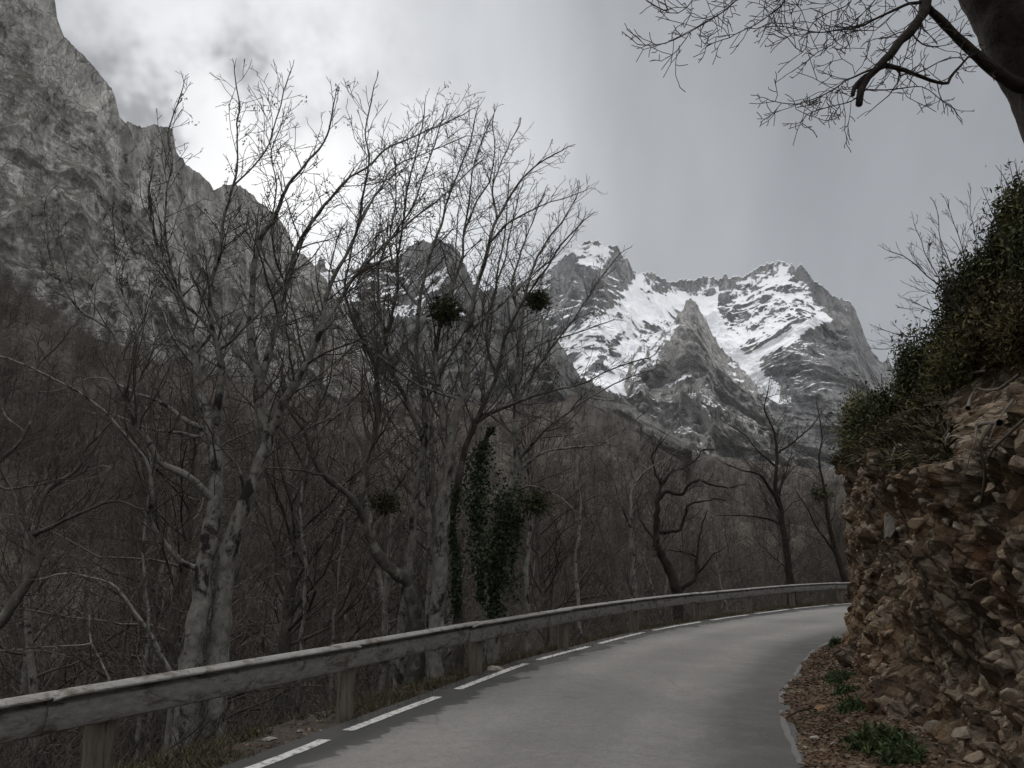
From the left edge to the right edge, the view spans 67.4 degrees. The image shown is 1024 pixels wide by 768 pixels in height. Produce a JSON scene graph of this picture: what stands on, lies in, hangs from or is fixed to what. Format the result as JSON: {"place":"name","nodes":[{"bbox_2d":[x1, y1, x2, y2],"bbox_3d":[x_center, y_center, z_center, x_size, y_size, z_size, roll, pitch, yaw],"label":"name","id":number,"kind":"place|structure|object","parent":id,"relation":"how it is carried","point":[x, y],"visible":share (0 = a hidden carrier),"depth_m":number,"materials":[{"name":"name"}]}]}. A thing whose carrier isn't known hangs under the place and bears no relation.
{"place":"outdoors","nodes":[
{"label":"outdoors","id":0,"kind":"place"},
{"bbox_2d":[0,0,210,375],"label":"cliff","id":1,"kind":"structure","parent":0,"point":[65,130],"depth_m":301.86,"materials":[{"name":"stone"}]},
{"bbox_2d":[73,121,390,405],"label":"rock buttress","id":2,"kind":"object","parent":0,"point":[194,186],"visible":0.34,"depth_m":368.20,"materials":[{"name":"stone"}]},
{"bbox_2d":[0,284,846,767],"bbox_3d":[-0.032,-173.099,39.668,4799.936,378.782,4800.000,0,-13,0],"label":"ground","id":3,"kind":"structure","parent":0,"point":[286,728],"depth_m":191.83,"materials":[{"name":"brown soil"}]},
{"bbox_2d":[0,325,97,765],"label":"dark leaning tree","id":4,"kind":"object","parent":3,"relation":"on","point":[10,451],"visible":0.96,"depth_m":9.72,"materials":[{"name":"brown plant"}]},
{"bbox_2d":[0,530,100,767],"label":"bare woodland tree","id":5,"kind":"object","parent":3,"relation":"on","point":[23,673],"visible":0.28,"depth_m":15.52,"materials":[{"name":"brown plant"}]},
{"bbox_2d":[0,402,101,628],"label":"bare woodland tree","id":6,"kind":"object","parent":3,"relation":"on","point":[37,500],"visible":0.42,"depth_m":42.85,"materials":[{"name":"brown plant"}]},
{"bbox_2d":[0,595,123,745],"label":"broken sapling","id":7,"kind":"object","parent":3,"relation":"on","point":[100,661],"visible":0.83,"depth_m":7.04,"materials":[{"name":"grey plant"}]},
{"bbox_2d":[0,540,129,764],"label":"bare woodland tree","id":8,"kind":"object","parent":3,"relation":"on","point":[48,649],"visible":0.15,"depth_m":25.49,"materials":[{"name":"brown plant"}]},
{"bbox_2d":[41,453,103,563],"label":"bare woodland tree","id":9,"kind":"object","parent":3,"relation":"on","point":[78,488],"visible":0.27,"depth_m":60.54,"materials":[{"name":"brown plant"}]},
{"bbox_2d":[0,475,145,766],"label":"bare woodland tree","id":10,"kind":"object","parent":3,"relation":"on","point":[35,630],"visible":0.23,"depth_m":19.70,"materials":[{"name":"brown plant"}]},
{"bbox_2d":[0,424,150,767],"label":"bare woodland tree","id":11,"kind":"object","parent":3,"relation":"on","point":[31,668],"visible":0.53,"depth_m":13.96,"materials":[{"name":"brown plant"}]},
{"bbox_2d":[0,391,152,629],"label":"dark leaning tree","id":12,"kind":"object","parent":3,"relation":"on","point":[13,601],"visible":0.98,"depth_m":8.46,"materials":[{"name":"grey plant"}]},
{"bbox_2d":[49,455,128,616],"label":"bare woodland tree","id":13,"kind":"object","parent":3,"relation":"on","point":[93,533],"visible":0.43,"depth_m":46.99,"materials":[{"name":"brown plant"}]},
{"bbox_2d":[26,619,160,767],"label":"bare woodland tree","id":14,"kind":"object","parent":3,"relation":"on","point":[76,752],"visible":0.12,"depth_m":16.92,"materials":[{"name":"brown plant"}]},
{"bbox_2d":[10,530,214,756],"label":"bent sapling","id":15,"kind":"object","parent":3,"relation":"on","point":[170,712],"visible":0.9,"depth_m":7.38,"materials":[{"name":"grey plant"}]},
{"bbox_2d":[50,497,182,672],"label":"bare woodland tree","id":16,"kind":"object","parent":3,"relation":"on","point":[114,547],"visible":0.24,"depth_m":38.99,"materials":[{"name":"brown plant"}]},
{"bbox_2d":[92,464,157,585],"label":"bare woodland tree","id":17,"kind":"object","parent":3,"relation":"on","point":[122,521],"visible":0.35,"depth_m":58.22,"materials":[{"name":"brown plant"}]},
{"bbox_2d":[0,507,255,766],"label":"bare woodland tree","id":18,"kind":"object","parent":3,"relation":"on","point":[151,536],"visible":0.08,"depth_m":20.33,"materials":[{"name":"brown plant"}]},
{"bbox_2d":[72,576,189,762],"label":"bare woodland tree","id":19,"kind":"object","parent":3,"relation":"on","point":[148,716],"visible":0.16,"depth_m":15.14,"materials":[{"name":"brown plant"}]},
{"bbox_2d":[0,394,263,767],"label":"bare woodland tree","id":20,"kind":"object","parent":3,"relation":"on","point":[156,609],"visible":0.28,"depth_m":16.65,"materials":[{"name":"brown plant"}]},
{"bbox_2d":[89,330,183,764],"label":"slim tree","id":21,"kind":"object","parent":3,"relation":"on","point":[147,602],"visible":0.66,"depth_m":11.82,"materials":[{"name":"grey plant"}]},
{"bbox_2d":[95,442,179,627],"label":"bare woodland tree","id":22,"kind":"object","parent":3,"relation":"on","point":[125,482],"visible":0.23,"depth_m":47.88,"materials":[{"name":"brown plant"}]},
{"bbox_2d":[0,58,317,754],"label":"pale tree","id":23,"kind":"object","parent":3,"relation":"on","point":[195,629],"visible":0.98,"depth_m":9.77,"materials":[{"name":"grey plant"}]},
{"bbox_2d":[117,515,275,756],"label":"bare woodland tree","id":24,"kind":"object","parent":3,"relation":"on","point":[206,640],"visible":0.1,"depth_m":18.41,"materials":[{"name":"brown plant"}]},
{"bbox_2d":[0,331,394,767],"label":"bare woodland tree","id":25,"kind":"object","parent":3,"relation":"on","point":[178,572],"visible":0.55,"depth_m":13.04,"materials":[{"name":"brown plant"}]},
{"bbox_2d":[94,450,320,743],"bbox_3d":[-7.201,7.255,19.905,5.760,11.417,5.173,-7,-15,27],"label":"bare woodland tree","id":26,"kind":"object","parent":3,"relation":"on","point":[250,551],"visible":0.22,"depth_m":20.35,"materials":[{"name":"brown plant"}]},
{"bbox_2d":[126,509,290,752],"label":"bare woodland tree","id":27,"kind":"object","parent":3,"relation":"on","point":[188,583],"visible":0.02,"depth_m":22.83,"materials":[{"name":"brown plant"}]},
{"bbox_2d":[234,529,313,727],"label":"bare woodland tree","id":28,"kind":"object","parent":3,"relation":"on","point":[269,614],"visible":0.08,"depth_m":36.65,"materials":[{"name":"brown plant"}]},
{"bbox_2d":[135,261,445,724],"bbox_3d":[-4.694,2.991,16.552,5.574,11.985,6.206,4,-14,-17],"label":"bare woodland tree","id":29,"kind":"object","parent":3,"relation":"on","point":[286,618],"visible":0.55,"depth_m":15.84,"materials":[{"name":"brown plant"}]},
{"bbox_2d":[252,513,347,693],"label":"bare woodland tree","id":30,"kind":"object","parent":3,"relation":"on","point":[298,588],"visible":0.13,"depth_m":44.22,"materials":[{"name":"brown plant"}]},
{"bbox_2d":[220,427,380,726],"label":"bare woodland tree","id":31,"kind":"object","parent":3,"relation":"on","point":[263,644],"visible":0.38,"depth_m":17.56,"materials":[{"name":"brown plant"}]},
{"bbox_2d":[273,318,356,719],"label":"slim tree","id":32,"kind":"object","parent":3,"relation":"on","point":[304,614],"visible":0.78,"depth_m":13.05,"materials":[{"name":"grey plant"}]},
{"bbox_2d":[260,557,378,718],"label":"bare woodland tree","id":33,"kind":"object","parent":3,"relation":"on","point":[345,616],"visible":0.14,"depth_m":19.25,"materials":[{"name":"brown plant"}]},
{"bbox_2d":[309,370,362,709],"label":"slim tree","id":34,"kind":"object","parent":3,"relation":"on","point":[337,581],"visible":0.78,"depth_m":14.81,"materials":[{"name":"grey plant"}]},
{"bbox_2d":[188,71,488,745],"bbox_3d":[-2.244,0.161,10.095,3.836,9.878,2.551,0,-13,0],"label":"pale tree","id":35,"kind":"object","parent":3,"relation":"on","point":[223,592],"visible":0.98,"depth_m":9.95,"materials":[{"name":"grey plant"}]},
{"bbox_2d":[224,88,454,685],"bbox_3d":[-2.594,-0.410,12.527,3.067,11.031,2.717,0,-13,0],"label":"mossy tree","id":36,"kind":"object","parent":3,"relation":"on","point":[415,669],"visible":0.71,"depth_m":12.12,"materials":[{"name":"grey plant"}]},
{"bbox_2d":[364,485,403,519],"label":"mistletoe clump","id":37,"kind":"object","parent":36,"relation":"attached to","point":[384,500],"visible":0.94,"depth_m":12.39,"materials":[{"name":"green plant"}]},
{"bbox_2d":[253,473,448,712],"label":"bare woodland tree","id":38,"kind":"object","parent":3,"relation":"on","point":[328,582],"visible":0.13,"depth_m":24.45,"materials":[{"name":"brown plant"}]},
{"bbox_2d":[300,506,422,699],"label":"bare woodland tree","id":39,"kind":"object","parent":3,"relation":"on","point":[369,675],"visible":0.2,"depth_m":20.88,"materials":[{"name":"brown plant"}]},
{"bbox_2d":[298,423,478,687],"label":"bare woodland tree","id":40,"kind":"object","parent":3,"relation":"on","point":[378,574],"visible":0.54,"depth_m":18.55,"materials":[{"name":"brown plant"}]},
{"bbox_2d":[355,216,424,694],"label":"slim tree","id":41,"kind":"object","parent":3,"relation":"on","point":[386,587],"visible":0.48,"depth_m":14.46,"materials":[{"name":"grey plant"}]},
{"bbox_2d":[344,93,480,688],"bbox_3d":[-1.734,0.162,12.769,2.416,10.568,2.049,0,-13,0],"label":"pale tree","id":42,"kind":"object","parent":3,"relation":"on","point":[408,569],"visible":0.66,"depth_m":13.01,"materials":[{"name":"grey plant"}]},
{"bbox_2d":[0,575,843,767],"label":"undergrowth","id":43,"kind":"object","parent":3,"relation":"on","point":[205,726],"visible":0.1,"depth_m":9.63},
{"bbox_2d":[342,467,502,676],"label":"bare woodland tree","id":44,"kind":"object","parent":3,"relation":"on","point":[424,554],"visible":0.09,"depth_m":23.12,"materials":[{"name":"brown plant"}]},
{"bbox_2d":[0,260,849,635],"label":"woodland","id":45,"kind":"object","parent":3,"relation":"on","point":[14,352],"visible":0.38,"depth_m":143.50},
{"bbox_2d":[0,582,849,767],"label":"guardrail","id":46,"kind":"object","parent":3,"relation":"on","point":[97,710],"visible":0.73,"depth_m":7.05,"materials":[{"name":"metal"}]},
{"bbox_2d":[337,357,541,668],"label":"bare woodland tree","id":47,"kind":"object","parent":3,"relation":"on","point":[432,495],"visible":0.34,"depth_m":21.29,"materials":[{"name":"brown plant"}]},
{"bbox_2d":[408,193,471,678],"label":"slim tree","id":48,"kind":"object","parent":3,"relation":"on","point":[430,545],"visible":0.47,"depth_m":14.29,"materials":[{"name":"grey plant"}]},
{"bbox_2d":[290,103,592,679],"bbox_3d":[-0.983,-0.375,12.762,4.736,10.602,2.885,0,-13,0],"label":"pale tree","id":49,"kind":"object","parent":3,"relation":"on","point":[435,663],"visible":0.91,"depth_m":12.48,"materials":[{"name":"grey plant"}]},
{"bbox_2d":[415,291,465,330],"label":"mistletoe clump","id":50,"kind":"object","parent":49,"relation":"attached to","point":[438,309],"visible":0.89,"depth_m":12.69,"materials":[{"name":"green plant"}]},
{"bbox_2d":[404,486,531,675],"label":"bare woodland tree","id":51,"kind":"object","parent":3,"relation":"on","point":[446,612],"visible":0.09,"depth_m":33.35,"materials":[{"name":"brown plant"}]},
{"bbox_2d":[438,167,511,664],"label":"slim tree","id":52,"kind":"object","parent":3,"relation":"on","point":[480,438],"visible":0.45,"depth_m":15.57,"materials":[{"name":"grey plant"}]},
{"bbox_2d":[111,599,850,767],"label":"verge grass","id":53,"kind":"structure","parent":3,"relation":"on","point":[376,698],"depth_m":8.87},
{"bbox_2d":[505,310,566,652],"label":"slim tree","id":54,"kind":"object","parent":3,"relation":"on","point":[526,591],"visible":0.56,"depth_m":15.93,"materials":[{"name":"grey plant"}]},
{"bbox_2d":[114,602,985,767],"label":"fallen leaves","id":55,"kind":"object","parent":3,"relation":"on","point":[814,670],"visible":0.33,"depth_m":7.53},
{"bbox_2d":[481,369,621,648],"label":"bare woodland tree","id":56,"kind":"object","parent":3,"relation":"on","point":[543,590],"visible":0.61,"depth_m":26.38,"materials":[{"name":"brown plant"}]},
{"bbox_2d":[446,173,673,672],"bbox_3d":[0.644,0.361,13.332,3.948,9.628,2.362,0,-13,0],"label":"ivy clad tree","id":57,"kind":"object","parent":3,"relation":"on","point":[457,660],"visible":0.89,"depth_m":13.25,"materials":[{"name":"grey plant"}]},
{"bbox_2d":[448,481,466,619],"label":"ivy","id":58,"kind":"object","parent":57,"relation":"attached to","point":[456,608],"visible":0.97,"depth_m":12.84,"materials":[{"name":"green plant"}]},
{"bbox_2d":[459,425,504,606],"bbox_3d":[-0.583,2.189,13.100,0.734,3.102,0.781,10,-16,-38],"label":"ivy","id":59,"kind":"object","parent":57,"relation":"attached to","point":[475,516],"visible":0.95,"depth_m":13.07,"materials":[{"name":"green plant"}]},
{"bbox_2d":[478,175,660,663],"bbox_3d":[1.014,0.321,14.211,3.354,9.632,2.758,0,-13,0],"label":"ivy clad tree","id":60,"kind":"object","parent":3,"relation":"on","point":[493,650],"visible":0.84,"depth_m":14.16,"materials":[{"name":"grey plant"}]},
{"bbox_2d":[470,463,536,620],"bbox_3d":[-0.152,2.808,13.380,1.199,2.882,1.239,0,-13,0],"label":"ivy","id":61,"kind":"object","parent":60,"relation":"attached to","point":[497,540],"visible":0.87,"depth_m":13.21,"materials":[{"name":"green plant"}]},
{"bbox_2d":[488,476,529,612],"bbox_3d":[0.015,2.744,13.243,0.842,2.298,1.001,0,-13,0],"label":"ivy","id":62,"kind":"object","parent":60,"relation":"attached to","point":[511,560],"visible":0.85,"depth_m":13.14,"materials":[{"name":"green plant"}]},
{"bbox_2d":[513,484,555,520],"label":"mistletoe clump","id":63,"kind":"object","parent":60,"relation":"attached to","point":[538,499],"visible":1,"depth_m":13.00,"materials":[{"name":"green plant"}]},
{"bbox_2d":[517,288,557,313],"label":"mistletoe clump","id":64,"kind":"object","parent":60,"relation":"attached to","point":[540,301],"visible":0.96,"depth_m":14.22,"materials":[{"name":"green plant"}]},
{"bbox_2d":[560,407,611,639],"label":"slim tree","id":65,"kind":"object","parent":3,"relation":"on","point":[577,565],"visible":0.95,"depth_m":18.96,"materials":[{"name":"grey plant"}]},
{"bbox_2d":[548,499,650,644],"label":"bare woodland tree","id":66,"kind":"object","parent":3,"relation":"on","point":[611,617],"visible":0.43,"depth_m":31.02,"materials":[{"name":"brown plant"}]},
{"bbox_2d":[572,421,673,619],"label":"slender tree","id":67,"kind":"object","parent":3,"relation":"on","point":[633,588],"visible":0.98,"depth_m":19.81,"materials":[{"name":"brown plant"}]},
{"bbox_2d":[616,543,711,624],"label":"bare woodland tree","id":68,"kind":"object","parent":3,"relation":"on","point":[658,611],"visible":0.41,"depth_m":32.65,"materials":[{"name":"brown plant"}]},
{"bbox_2d":[630,537,704,627],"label":"bare woodland tree","id":69,"kind":"object","parent":3,"relation":"on","point":[659,593],"visible":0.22,"depth_m":34.20,"materials":[{"name":"brown plant"}]},
{"bbox_2d":[620,422,749,621],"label":"twisted oak","id":70,"kind":"object","parent":3,"relation":"on","point":[674,584],"visible":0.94,"depth_m":25.89,"materials":[{"name":"black plant"}]},
{"bbox_2d":[660,495,715,605],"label":"bare woodland tree","id":71,"kind":"object","parent":3,"relation":"on","point":[683,547],"visible":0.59,"depth_m":82.10,"materials":[{"name":"brown plant"}]},
{"bbox_2d":[684,512,766,616],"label":"bare woodland tree","id":72,"kind":"object","parent":3,"relation":"on","point":[718,579],"visible":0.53,"depth_m":38.40,"materials":[{"name":"brown plant"}]},
{"bbox_2d":[707,509,759,609],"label":"bare woodland tree","id":73,"kind":"object","parent":3,"relation":"on","point":[738,560],"visible":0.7,"depth_m":84.42,"materials":[{"name":"brown plant"}]},
{"bbox_2d":[709,367,832,604],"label":"dark roadside tree","id":74,"kind":"object","parent":3,"relation":"on","point":[775,491],"visible":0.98,"depth_m":29.99,"materials":[{"name":"black plant"}]},
{"bbox_2d":[790,397,850,600],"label":"dark roadside tree","id":75,"kind":"object","parent":3,"relation":"on","point":[838,558],"visible":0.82,"depth_m":32.67,"materials":[{"name":"black plant"}]},
{"bbox_2d":[316,239,692,475],"bbox_3d":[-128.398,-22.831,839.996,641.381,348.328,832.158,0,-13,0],"label":"mountain ridge","id":76,"kind":"structure","parent":0,"point":[567,375],"depth_m":718.78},
{"bbox_2d":[219,603,851,767],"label":"road","id":77,"kind":"structure","parent":0,"point":[708,693],"depth_m":8.20,"materials":[{"name":"asphalt"}]},
{"bbox_2d":[55,0,1023,368],"label":"sky","id":78,"kind":"structure","parent":0,"point":[692,180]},
{"bbox_2d":[485,240,898,469],"bbox_3d":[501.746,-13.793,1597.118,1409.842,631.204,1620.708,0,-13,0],"label":"snowy mountain","id":79,"kind":"structure","parent":0,"point":[798,332],"depth_m":1555.34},
{"bbox_2d":[624,298,832,468],"bbox_3d":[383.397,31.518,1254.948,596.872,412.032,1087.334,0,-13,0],"label":"rock pyramid peak","id":80,"kind":"object","parent":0,"point":[702,389],"visible":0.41,"depth_m":1092.28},
{"bbox_2d":[779,645,974,767],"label":"verge soil","id":81,"kind":"structure","parent":0,"point":[936,749],"depth_m":6.93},
{"bbox_2d":[165,603,976,767],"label":"verge gravel","id":82,"kind":"structure","parent":81,"relation":"on","point":[914,732],"depth_m":6.66,"materials":[{"name":"gravel"}]},
{"bbox_2d":[817,668,859,686],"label":"green weed","id":83,"kind":"object","parent":81,"relation":"on","point":[831,677],"visible":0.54,"depth_m":9.41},
{"bbox_2d":[834,690,865,713],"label":"green weed","id":84,"kind":"object","parent":81,"relation":"on","point":[850,705],"visible":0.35,"depth_m":7.64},
{"bbox_2d":[827,719,922,756],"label":"green weed","id":85,"kind":"object","parent":81,"relation":"on","point":[865,740],"visible":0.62,"depth_m":6.19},
{"bbox_2d":[873,734,933,767],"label":"green weed","id":86,"kind":"object","parent":81,"relation":"on","point":[901,752],"visible":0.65,"depth_m":5.68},
{"bbox_2d":[833,355,1023,767],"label":"rock bank","id":87,"kind":"object","parent":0,"point":[932,641],"visible":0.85,"depth_m":6.32,"materials":[{"name":"stone"}]},
{"bbox_2d":[622,0,1023,151],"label":"overhanging tree","id":88,"kind":"object","parent":87,"relation":"on","point":[997,26],"visible":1,"depth_m":7.11,"materials":[{"name":"black plant"}]},
{"bbox_2d":[822,371,874,477],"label":"evergreen shrub","id":89,"kind":"object","parent":87,"relation":"on","point":[843,434],"visible":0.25,"depth_m":15.03,"materials":[{"name":"green plant"}]},
{"bbox_2d":[825,372,911,449],"bbox_3d":[6.739,0.599,13.594,2.217,1.844,2.024,0,-13,0],"label":"evergreen shrub","id":90,"kind":"object","parent":87,"relation":"on","point":[877,406],"visible":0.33,"depth_m":13.53,"materials":[{"name":"green plant"}]},
{"bbox_2d":[866,294,940,350],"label":"bare shrub","id":91,"kind":"object","parent":87,"relation":"on","point":[905,327],"visible":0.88,"depth_m":12.53,"materials":[{"name":"brown plant"}]},
{"bbox_2d":[882,312,934,409],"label":"evergreen shrub","id":92,"kind":"object","parent":87,"relation":"on","point":[904,376],"visible":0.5,"depth_m":12.90,"materials":[{"name":"green plant"}]},
{"bbox_2d":[892,350,944,415],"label":"evergreen shrub","id":93,"kind":"object","parent":87,"relation":"on","point":[914,392],"visible":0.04,"depth_m":11.42,"materials":[{"name":"green plant"}]},
{"bbox_2d":[826,367,1023,475],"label":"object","id":94,"kind":"object","parent":87,"relation":"on","point":[929,434],"visible":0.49,"depth_m":8.23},
{"bbox_2d":[879,183,989,326],"bbox_3d":[6.439,-1.879,11.603,2.141,2.749,1.137,0,-13,0],"label":"bare shrub","id":95,"kind":"object","parent":87,"relation":"on","point":[943,279],"visible":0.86,"depth_m":11.51,"materials":[{"name":"brown plant"}]},
{"bbox_2d":[917,282,959,375],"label":"evergreen shrub","id":96,"kind":"object","parent":87,"relation":"on","point":[937,325],"visible":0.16,"depth_m":12.09,"materials":[{"name":"green plant"}]},
{"bbox_2d":[930,235,974,336],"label":"evergreen shrub","id":97,"kind":"object","parent":87,"relation":"on","point":[943,306],"visible":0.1,"depth_m":12.02,"materials":[{"name":"green plant"}]},
{"bbox_2d":[910,302,1001,402],"bbox_3d":[6.170,-0.322,10.301,1.641,1.666,1.292,0,-13,0],"label":"evergreen shrub","id":98,"kind":"object","parent":87,"relation":"on","point":[954,368],"visible":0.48,"depth_m":10.25,"materials":[{"name":"green plant"}]},
{"bbox_2d":[938,229,1008,320],"bbox_3d":[7.109,-1.470,11.517,1.420,1.606,1.384,0,-13,0],"label":"evergreen shrub","id":99,"kind":"object","parent":87,"relation":"on","point":[967,280],"visible":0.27,"depth_m":11.36,"materials":[{"name":"green plant"}]},
{"bbox_2d":[934,249,1022,381],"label":"evergreen shrub","id":100,"kind":"object","parent":87,"relation":"on","point":[974,342],"visible":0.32,"depth_m":9.63,"materials":[{"name":"green plant"}]},
{"bbox_2d":[970,169,1019,293],"bbox_3d":[7.173,-1.947,11.071,1.174,2.564,0.961,5,-14,-22],"label":"evergreen shrub","id":101,"kind":"object","parent":87,"relation":"on","point":[990,247],"visible":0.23,"depth_m":11.11,"materials":[{"name":"green plant"}]},
{"bbox_2d":[967,266,1023,375],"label":"evergreen shrub","id":102,"kind":"object","parent":87,"relation":"on","point":[1008,335],"visible":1,"depth_m":8.37,"materials":[{"name":"green plant"}]},
{"bbox_2d":[981,162,1023,317],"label":"evergreen shrub","id":103,"kind":"object","parent":87,"relation":"on","point":[1016,260],"visible":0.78,"depth_m":9.23,"materials":[{"name":"green plant"}]},
{"bbox_2d":[982,158,1023,264],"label":"evergreen shrub","id":104,"kind":"object","parent":87,"relation":"on","point":[1016,206],"visible":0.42,"depth_m":10.57,"materials":[{"name":"green plant"}]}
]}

